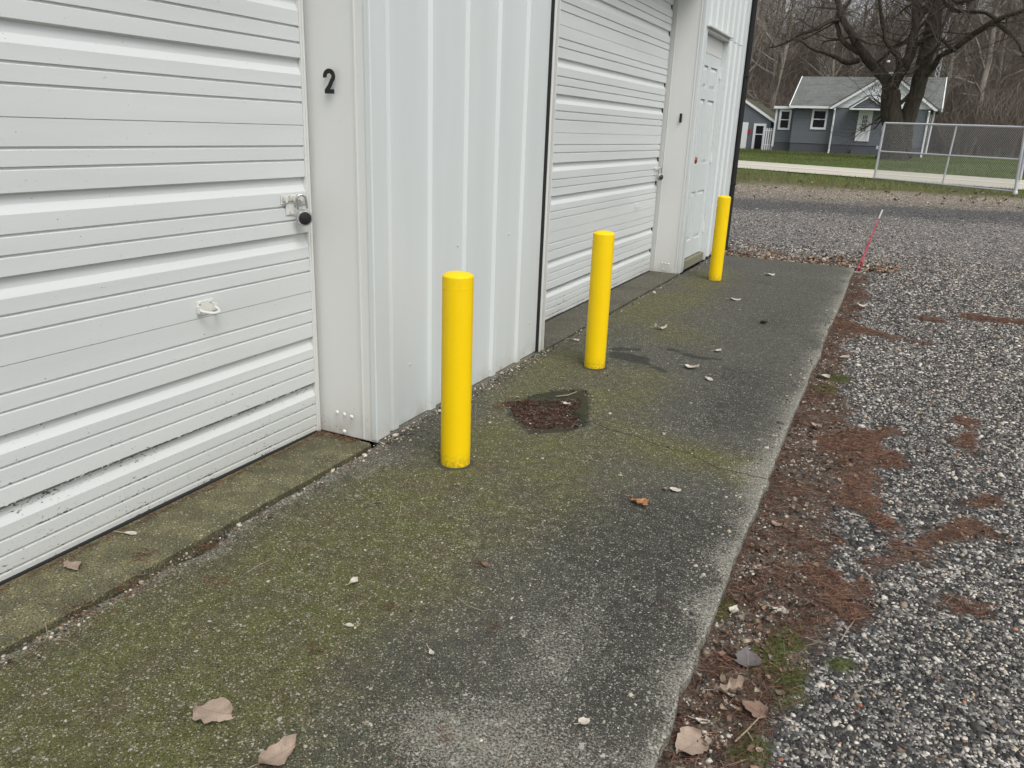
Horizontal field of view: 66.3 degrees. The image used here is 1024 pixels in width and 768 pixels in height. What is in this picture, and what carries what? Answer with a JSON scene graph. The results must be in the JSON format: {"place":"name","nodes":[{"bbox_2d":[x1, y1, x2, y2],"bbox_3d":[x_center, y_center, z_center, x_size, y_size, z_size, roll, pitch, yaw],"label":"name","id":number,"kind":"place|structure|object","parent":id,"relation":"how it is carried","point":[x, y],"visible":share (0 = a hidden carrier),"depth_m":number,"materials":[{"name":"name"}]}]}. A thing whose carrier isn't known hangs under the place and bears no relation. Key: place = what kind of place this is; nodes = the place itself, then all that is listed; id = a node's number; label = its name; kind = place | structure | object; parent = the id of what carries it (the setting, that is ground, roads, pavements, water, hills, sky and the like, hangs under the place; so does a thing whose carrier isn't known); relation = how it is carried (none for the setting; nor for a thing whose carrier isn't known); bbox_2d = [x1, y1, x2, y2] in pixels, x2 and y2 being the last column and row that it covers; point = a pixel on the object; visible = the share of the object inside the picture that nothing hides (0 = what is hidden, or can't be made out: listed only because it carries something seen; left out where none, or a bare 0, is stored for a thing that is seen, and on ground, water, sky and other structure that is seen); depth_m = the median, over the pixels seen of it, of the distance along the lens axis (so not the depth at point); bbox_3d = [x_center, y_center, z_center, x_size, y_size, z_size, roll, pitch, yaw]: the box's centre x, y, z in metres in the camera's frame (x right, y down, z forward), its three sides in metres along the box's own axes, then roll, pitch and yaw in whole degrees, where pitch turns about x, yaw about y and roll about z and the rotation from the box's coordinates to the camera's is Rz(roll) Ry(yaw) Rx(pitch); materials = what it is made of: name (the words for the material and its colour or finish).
{"place":"outdoors","nodes":[
{"label":"outdoors","id":0,"kind":"place"},
{"bbox_2d":[335,34,1023,767],"bbox_3d":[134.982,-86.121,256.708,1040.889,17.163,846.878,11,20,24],"label":"ground","id":1,"kind":"structure","parent":0,"point":[869,206],"depth_m":3.55,"materials":[{"name":"grey gravel"}]},
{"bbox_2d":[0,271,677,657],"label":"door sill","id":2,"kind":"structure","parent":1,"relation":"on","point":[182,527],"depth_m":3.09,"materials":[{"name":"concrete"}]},
{"bbox_2d":[63,558,80,569],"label":"fallen leaf","id":3,"kind":"object","parent":2,"relation":"on","point":[67,563],"visible":1,"depth_m":2.80,"materials":[{"name":"beige plant"}]},
{"bbox_2d":[115,531,136,534],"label":"fallen leaf","id":4,"kind":"object","parent":2,"relation":"on","point":[131,532],"visible":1,"depth_m":3.04,"materials":[{"name":"beige plant"}]},
{"bbox_2d":[0,0,757,585],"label":"storage building","id":5,"kind":"structure","parent":1,"relation":"on","point":[188,304],"depth_m":3.58,"materials":[{"name":"white paint"}]},
{"bbox_2d":[0,0,316,585],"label":"roll up door","id":6,"kind":"structure","parent":5,"relation":"in","point":[156,327],"depth_m":2.99,"materials":[{"name":"metal"}]},
{"bbox_2d":[295,194,312,226],"bbox_3d":[-0.975,-0.810,3.658,0.081,0.152,0.045,-14,24,-27],"label":"padlock","id":7,"kind":"object","parent":5,"relation":"attached to","point":[303,217],"visible":1,"depth_m":3.65,"materials":[{"name":"metal"}]},
{"bbox_2d":[545,0,673,321],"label":"roll up door","id":8,"kind":"structure","parent":5,"relation":"in","point":[613,55],"depth_m":7.19,"materials":[{"name":"metal"}]},
{"bbox_2d":[657,167,662,180],"bbox_3d":[1.666,-2.359,8.804,0.081,0.151,0.045,-14,24,-26],"label":"padlock","id":9,"kind":"object","parent":5,"relation":"attached to","point":[660,177],"visible":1,"depth_m":8.80,"materials":[{"name":"metal"}]},
{"bbox_2d":[684,53,721,257],"bbox_3d":[2.272,-2.688,9.376,0.118,2.307,1.098,11,20,24],"label":"entry door","id":10,"kind":"structure","parent":5,"relation":"in","point":[712,71],"depth_m":9.49,"materials":[{"name":"white paint"}]},
{"bbox_2d":[0,255,854,767],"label":"concrete apron","id":11,"kind":"object","parent":1,"relation":"on","point":[526,521],"visible":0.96,"depth_m":2.75,"materials":[{"name":"grey concrete"}]},
{"bbox_2d":[45,622,75,645],"bbox_3d":[-1.413,0.781,2.424,0.196,0.007,0.035,14,22,33],"label":"twig","id":12,"kind":"object","parent":11,"relation":"on","point":[55,639],"visible":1,"depth_m":2.41,"materials":[{"name":"beige wood"}]},
{"bbox_2d":[248,734,296,767],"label":"fallen leaf","id":13,"kind":"object","parent":11,"relation":"on","point":[279,752],"visible":1,"depth_m":2.01,"materials":[{"name":"beige plant"}]},
{"bbox_2d":[346,577,357,584],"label":"fallen leaf","id":14,"kind":"object","parent":11,"relation":"on","point":[354,579],"visible":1,"depth_m":2.77,"materials":[{"name":"white plant"}]},
{"bbox_2d":[0,366,753,758],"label":"fallen needles","id":15,"kind":"object","parent":11,"relation":"on","point":[390,606],"depth_m":2.65,"materials":[{"name":"plant"}]},
{"bbox_2d":[0,260,836,767],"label":"grit","id":16,"kind":"object","parent":11,"relation":"on","point":[112,596],"visible":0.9,"depth_m":3.41,"materials":[{"name":"gravel"}]},
{"bbox_2d":[437,271,473,469],"bbox_3d":[-0.260,-0.050,3.647,0.182,0.951,0.176,11,20,24],"label":"bollard","id":17,"kind":"object","parent":11,"relation":"on","point":[457,333],"visible":0.98,"depth_m":3.58,"materials":[{"name":"yellow metal"}]},
{"bbox_2d":[476,561,490,565],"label":"fallen leaf","id":18,"kind":"object","parent":11,"relation":"on","point":[484,563],"visible":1,"depth_m":2.90,"materials":[{"name":"brown plant"}]},
{"bbox_2d":[503,399,579,428],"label":"drain litter","id":19,"kind":"object","parent":11,"relation":"on","point":[523,416],"visible":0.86,"depth_m":4.55,"materials":[{"name":"brown plant"}]},
{"bbox_2d":[574,717,589,724],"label":"fallen leaf","id":20,"kind":"object","parent":11,"relation":"on","point":[583,720],"visible":1,"depth_m":2.16,"materials":[{"name":"white plant"}]},
{"bbox_2d":[582,230,614,369],"bbox_3d":[0.590,-0.552,5.277,0.176,0.951,0.182,1,18,-5],"label":"bollard","id":21,"kind":"object","parent":11,"relation":"on","point":[599,291],"visible":0.98,"depth_m":5.22,"materials":[{"name":"yellow metal"}]},
{"bbox_2d":[625,494,648,504],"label":"fallen leaf","id":22,"kind":"object","parent":11,"relation":"on","point":[643,501],"visible":1,"depth_m":3.43,"materials":[{"name":"brown plant"}]},
{"bbox_2d":[654,323,667,328],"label":"fallen leaf","id":23,"kind":"object","parent":11,"relation":"on","point":[657,326],"visible":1,"depth_m":6.50,"materials":[{"name":"beige plant"}]},
{"bbox_2d":[664,487,680,491],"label":"fallen leaf","id":24,"kind":"object","parent":11,"relation":"on","point":[674,489],"visible":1,"depth_m":3.58,"materials":[{"name":"white plant"}]},
{"bbox_2d":[681,364,699,367],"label":"fallen leaf","id":25,"kind":"object","parent":11,"relation":"on","point":[695,366],"visible":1,"depth_m":5.45,"materials":[{"name":"beige plant"}]},
{"bbox_2d":[707,195,730,280],"bbox_3d":[2.300,-1.605,8.698,0.182,0.951,0.176,-10,22,-33],"label":"bollard","id":26,"kind":"object","parent":11,"relation":"on","point":[719,235],"visible":0.98,"depth_m":8.64,"materials":[{"name":"yellow metal"}]},
{"bbox_2d":[675,726,710,754],"bbox_3d":[0.494,0.969,2.129,0.098,0.028,0.101,5,18,10],"label":"fallen leaf","id":27,"kind":"object","parent":1,"relation":"on","point":[688,737],"visible":1,"depth_m":2.14,"materials":[{"name":"beige plant"}]},
{"bbox_2d":[689,716,710,723],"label":"fallen leaf","id":28,"kind":"object","parent":1,"relation":"on","point":[698,719],"visible":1,"depth_m":2.22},
{"bbox_2d":[703,675,744,693],"bbox_3d":[0.633,0.894,2.340,0.110,0.048,0.065,11,20,25],"label":"fallen leaf","id":29,"kind":"object","parent":1,"relation":"on","point":[733,685],"visible":1,"depth_m":2.34,"materials":[{"name":"beige plant"}]},
{"bbox_2d":[728,605,739,614],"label":"fallen leaf","id":30,"kind":"object","parent":1,"relation":"on","point":[735,607],"visible":1,"depth_m":2.75,"materials":[{"name":"white plant"}]},
{"bbox_2d":[734,717,758,741],"bbox_3d":[0.669,0.968,2.180,0.134,0.009,0.037,-15,25,-43],"label":"twig","id":31,"kind":"object","parent":1,"relation":"on","point":[744,732],"visible":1,"depth_m":2.17,"materials":[{"name":"beige wood"}]},
{"bbox_2d":[734,646,762,670],"bbox_3d":[0.746,0.869,2.480,0.081,0.018,0.082,-6,20,-24],"label":"fallen leaf","id":32,"kind":"object","parent":1,"relation":"on","point":[744,655],"visible":1,"depth_m":2.49,"materials":[{"name":"grey plant"}]},
{"bbox_2d":[740,98,774,148],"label":"garage","id":33,"kind":"structure","parent":1,"relation":"on","point":[755,124],"depth_m":55.56,"materials":[{"name":"grey wood"}]},
{"bbox_2d":[740,122,748,148],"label":"garage door","id":34,"kind":"structure","parent":33,"relation":"in","point":[745,124],"depth_m":55.90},
{"bbox_2d":[751,123,766,148],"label":"doorway","id":35,"kind":"structure","parent":33,"relation":"in","point":[758,131],"depth_m":55.52,"materials":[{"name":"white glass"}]},
{"bbox_2d":[740,698,775,723],"bbox_3d":[0.706,0.941,2.259,0.070,0.016,0.099,0,18,-7],"label":"fallen leaf","id":36,"kind":"object","parent":1,"relation":"on","point":[754,709],"visible":1,"depth_m":2.27,"materials":[{"name":"brown plant"}]},
{"bbox_2d":[762,128,773,150],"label":"picket fence","id":37,"kind":"object","parent":1,"relation":"on","point":[767,139],"visible":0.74,"depth_m":52.75,"materials":[{"name":"white wood"}]},
{"bbox_2d":[750,1,794,83],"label":"bare tree","id":38,"kind":"object","parent":1,"relation":"on","point":[766,51],"visible":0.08,"depth_m":61.68,"materials":[{"name":"brown plant"}]},
{"bbox_2d":[767,518,782,525],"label":"fallen leaf","id":39,"kind":"object","parent":1,"relation":"on","point":[777,523],"visible":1,"depth_m":3.37,"materials":[{"name":"beige plant"}]},
{"bbox_2d":[765,601,786,613],"bbox_3d":[0.928,0.782,2.760,0.035,0.021,0.096,-10,22,-33],"label":"fallen leaf","id":40,"kind":"object","parent":1,"relation":"on","point":[782,610],"visible":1,"depth_m":2.75,"materials":[{"name":"beige plant"}]},
{"bbox_2d":[765,492,786,515],"bbox_3d":[1.195,0.543,3.560,0.274,0.010,0.064,-15,25,-42],"label":"twig","id":41,"kind":"object","parent":1,"relation":"on","point":[778,505],"visible":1,"depth_m":3.55,"materials":[{"name":"wood"}]},
{"bbox_2d":[749,0,815,102],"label":"bare tree","id":42,"kind":"object","parent":1,"relation":"on","point":[774,68],"visible":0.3,"depth_m":67.47,"materials":[{"name":"brown plant"}]},
{"bbox_2d":[754,0,811,78],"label":"bare tree","id":43,"kind":"object","parent":1,"relation":"on","point":[782,10],"visible":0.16,"depth_m":77.25,"materials":[{"name":"brown plant"}]},
{"bbox_2d":[742,0,825,122],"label":"bare tree","id":44,"kind":"object","parent":1,"relation":"on","point":[758,45],"visible":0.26,"depth_m":59.04,"materials":[{"name":"brown plant"}]},
{"bbox_2d":[755,0,815,58],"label":"bare tree","id":45,"kind":"object","parent":1,"relation":"on","point":[771,29],"visible":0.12,"depth_m":85.09,"materials":[{"name":"brown plant"}]},
{"bbox_2d":[715,372,863,767],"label":"moss","id":46,"kind":"object","parent":1,"relation":"on","point":[756,756],"visible":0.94,"depth_m":2.50,"materials":[{"name":"green plant"}]},
{"bbox_2d":[750,1,831,70],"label":"bare tree","id":47,"kind":"object","parent":1,"relation":"on","point":[766,28],"visible":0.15,"depth_m":73.31,"materials":[{"name":"brown plant"}]},
{"bbox_2d":[809,421,822,426],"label":"fallen leaf","id":48,"kind":"object","parent":1,"relation":"on","point":[812,423],"visible":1,"depth_m":4.54,"materials":[{"name":"beige plant"}]},
{"bbox_2d":[780,0,860,79],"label":"bare tree","id":49,"kind":"object","parent":1,"relation":"on","point":[824,32],"visible":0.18,"depth_m":73.30,"materials":[{"name":"brown plant"}]},
{"bbox_2d":[818,373,830,377],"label":"fallen leaf","id":50,"kind":"object","parent":1,"relation":"on","point":[825,375],"visible":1,"depth_m":5.47,"materials":[{"name":"beige plant"}]},
{"bbox_2d":[746,0,904,110],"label":"bare tree","id":51,"kind":"object","parent":1,"relation":"on","point":[781,62],"visible":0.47,"depth_m":59.94,"materials":[{"name":"brown plant"}]},
{"bbox_2d":[761,0,891,111],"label":"bare tree","id":52,"kind":"object","parent":1,"relation":"on","point":[831,73],"visible":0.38,"depth_m":61.42,"materials":[{"name":"brown plant"}]},
{"bbox_2d":[761,0,891,81],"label":"bare tree","id":53,"kind":"object","parent":1,"relation":"on","point":[826,74],"visible":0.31,"depth_m":64.69,"materials":[{"name":"brown plant"}]},
{"bbox_2d":[798,0,869,56],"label":"bare tree","id":54,"kind":"object","parent":1,"relation":"on","point":[822,28],"visible":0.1,"depth_m":82.94,"materials":[{"name":"brown plant"}]},
{"bbox_2d":[811,0,865,54],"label":"bare tree","id":55,"kind":"object","parent":1,"relation":"on","point":[851,16],"visible":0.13,"depth_m":85.12,"materials":[{"name":"brown plant"}]},
{"bbox_2d":[659,177,1023,767],"bbox_3d":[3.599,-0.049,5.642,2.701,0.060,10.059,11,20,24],"label":"needle litter","id":56,"kind":"object","parent":1,"relation":"on","point":[871,453],"visible":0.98,"depth_m":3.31,"materials":[{"name":"brown plant"}]},
{"bbox_2d":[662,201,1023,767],"bbox_3d":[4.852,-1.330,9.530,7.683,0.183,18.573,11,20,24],"label":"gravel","id":57,"kind":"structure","parent":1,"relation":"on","point":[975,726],"depth_m":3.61,"materials":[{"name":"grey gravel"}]},
{"bbox_2d":[836,355,849,357],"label":"fallen leaf","id":58,"kind":"object","parent":1,"relation":"on","point":[845,356],"visible":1,"depth_m":5.96,"materials":[{"name":"beige plant"}]},
{"bbox_2d":[850,301,867,306],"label":"fallen leaf","id":59,"kind":"object","parent":1,"relation":"on","point":[855,303],"visible":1,"depth_m":7.82,"materials":[{"name":"beige plant"}]},
{"bbox_2d":[771,60,947,157],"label":"cottage","id":60,"kind":"structure","parent":1,"relation":"on","point":[799,121],"depth_m":50.06,"materials":[{"name":"grey wood"}]},
{"bbox_2d":[777,109,791,129],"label":"window","id":61,"kind":"structure","parent":60,"relation":"in","point":[784,122],"depth_m":51.73,"materials":[{"name":"white glass"}]},
{"bbox_2d":[810,109,828,129],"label":"window","id":62,"kind":"structure","parent":60,"relation":"in","point":[817,122],"depth_m":50.30,"materials":[{"name":"white glass"}]},
{"bbox_2d":[854,111,872,140],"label":"front door","id":63,"kind":"structure","parent":60,"relation":"in","point":[867,115],"depth_m":48.94,"materials":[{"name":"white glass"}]},
{"bbox_2d":[815,0,910,76],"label":"bare tree","id":64,"kind":"object","parent":1,"relation":"on","point":[863,43],"visible":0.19,"depth_m":67.84,"materials":[{"name":"brown plant"}]},
{"bbox_2d":[856,210,882,270],"bbox_3d":[4.535,-1.809,9.948,0.208,0.805,0.020,2,18,1],"label":"marker stake","id":65,"kind":"object","parent":1,"relation":"on","point":[869,241],"visible":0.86,"depth_m":9.95,"materials":[{"name":"red plastic"}]},
{"bbox_2d":[736,148,1023,201],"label":"grass","id":66,"kind":"structure","parent":1,"relation":"on","point":[810,155],"depth_m":33.86,"materials":[{"name":"green plant"}]},
{"bbox_2d":[856,0,911,60],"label":"bare tree","id":67,"kind":"object","parent":1,"relation":"on","point":[886,22],"visible":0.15,"depth_m":80.89,"materials":[{"name":"brown plant"}]},
{"bbox_2d":[746,0,1023,156],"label":"woods","id":68,"kind":"object","parent":1,"relation":"on","point":[1006,108],"visible":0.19,"depth_m":58.29,"materials":[{"name":"brown plant"}]},
{"bbox_2d":[827,0,944,71],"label":"bare tree","id":69,"kind":"object","parent":1,"relation":"on","point":[871,50],"visible":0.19,"depth_m":71.43,"materials":[{"name":"brown plant"}]},
{"bbox_2d":[750,0,1023,160],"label":"shade tree","id":70,"kind":"object","parent":1,"relation":"on","point":[924,67],"visible":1,"depth_m":39.16,"materials":[{"name":"brown plant"}]},
{"bbox_2d":[798,0,1012,84],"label":"bare tree","id":71,"kind":"object","parent":1,"relation":"on","point":[903,38],"visible":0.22,"depth_m":57.37,"materials":[{"name":"brown plant"}]},
{"bbox_2d":[869,0,953,52],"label":"bare tree","id":72,"kind":"object","parent":1,"relation":"on","point":[904,13],"visible":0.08,"depth_m":79.07,"materials":[{"name":"brown plant"}]},
{"bbox_2d":[860,1,984,76],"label":"bare tree","id":73,"kind":"object","parent":1,"relation":"on","point":[936,43],"visible":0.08,"depth_m":60.27,"materials":[{"name":"brown plant"}]},
{"bbox_2d":[862,0,1007,75],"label":"bare tree","id":74,"kind":"object","parent":1,"relation":"on","point":[909,32],"visible":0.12,"depth_m":67.95,"materials":[{"name":"brown plant"}]},
{"bbox_2d":[924,20,949,152],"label":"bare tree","id":75,"kind":"object","parent":1,"relation":"on","point":[936,76],"visible":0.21,"depth_m":54.84,"materials":[{"name":"plant"}]},
{"bbox_2d":[873,122,1023,193],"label":"chain link gate","id":76,"kind":"structure","parent":1,"relation":"on","point":[1020,169],"depth_m":22.57,"materials":[{"name":"metal"}]},
{"bbox_2d":[883,0,1022,143],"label":"bare tree","id":77,"kind":"object","parent":1,"relation":"on","point":[951,78],"visible":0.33,"depth_m":56.27,"materials":[{"name":"brown plant"}]},
{"bbox_2d":[961,0,994,72],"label":"bare tree","id":78,"kind":"object","parent":1,"relation":"on","point":[968,42],"visible":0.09,"depth_m":71.42,"materials":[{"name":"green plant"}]},
{"bbox_2d":[934,0,1023,97],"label":"bare tree","id":79,"kind":"object","parent":1,"relation":"on","point":[977,65],"visible":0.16,"depth_m":63.23,"materials":[{"name":"brown plant"}]},
{"bbox_2d":[960,2,999,41],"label":"bare tree","id":80,"kind":"object","parent":1,"relation":"on","point":[976,14],"visible":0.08,"depth_m":76.94,"materials":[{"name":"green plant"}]},
{"bbox_2d":[940,0,1023,147],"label":"bare tree","id":81,"kind":"object","parent":1,"relation":"on","point":[984,79],"visible":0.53,"depth_m":55.19,"materials":[{"name":"brown plant"}]},
{"bbox_2d":[971,0,1023,65],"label":"bare tree","id":82,"kind":"object","parent":1,"relation":"on","point":[1008,39],"visible":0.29,"depth_m":59.15,"materials":[{"name":"brown plant"}]},
{"bbox_2d":[981,0,1023,108],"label":"bare tree","id":83,"kind":"object","parent":1,"relation":"on","point":[1004,51],"visible":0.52,"depth_m":60.38,"materials":[{"name":"brown plant"}]},
{"bbox_2d":[988,0,1023,52],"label":"bare tree","id":84,"kind":"object","parent":1,"relation":"on","point":[1002,20],"visible":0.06,"depth_m":77.02,"materials":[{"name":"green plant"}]},
{"bbox_2d":[738,160,1023,189],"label":"road","id":85,"kind":"structure","parent":0,"point":[853,172],"depth_m":28.77,"materials":[{"name":"concrete"}]},
{"bbox_2d":[756,0,1020,31],"label":"sky","id":86,"kind":"structure","parent":0,"point":[787,0],"materials":[{"name":"white"}]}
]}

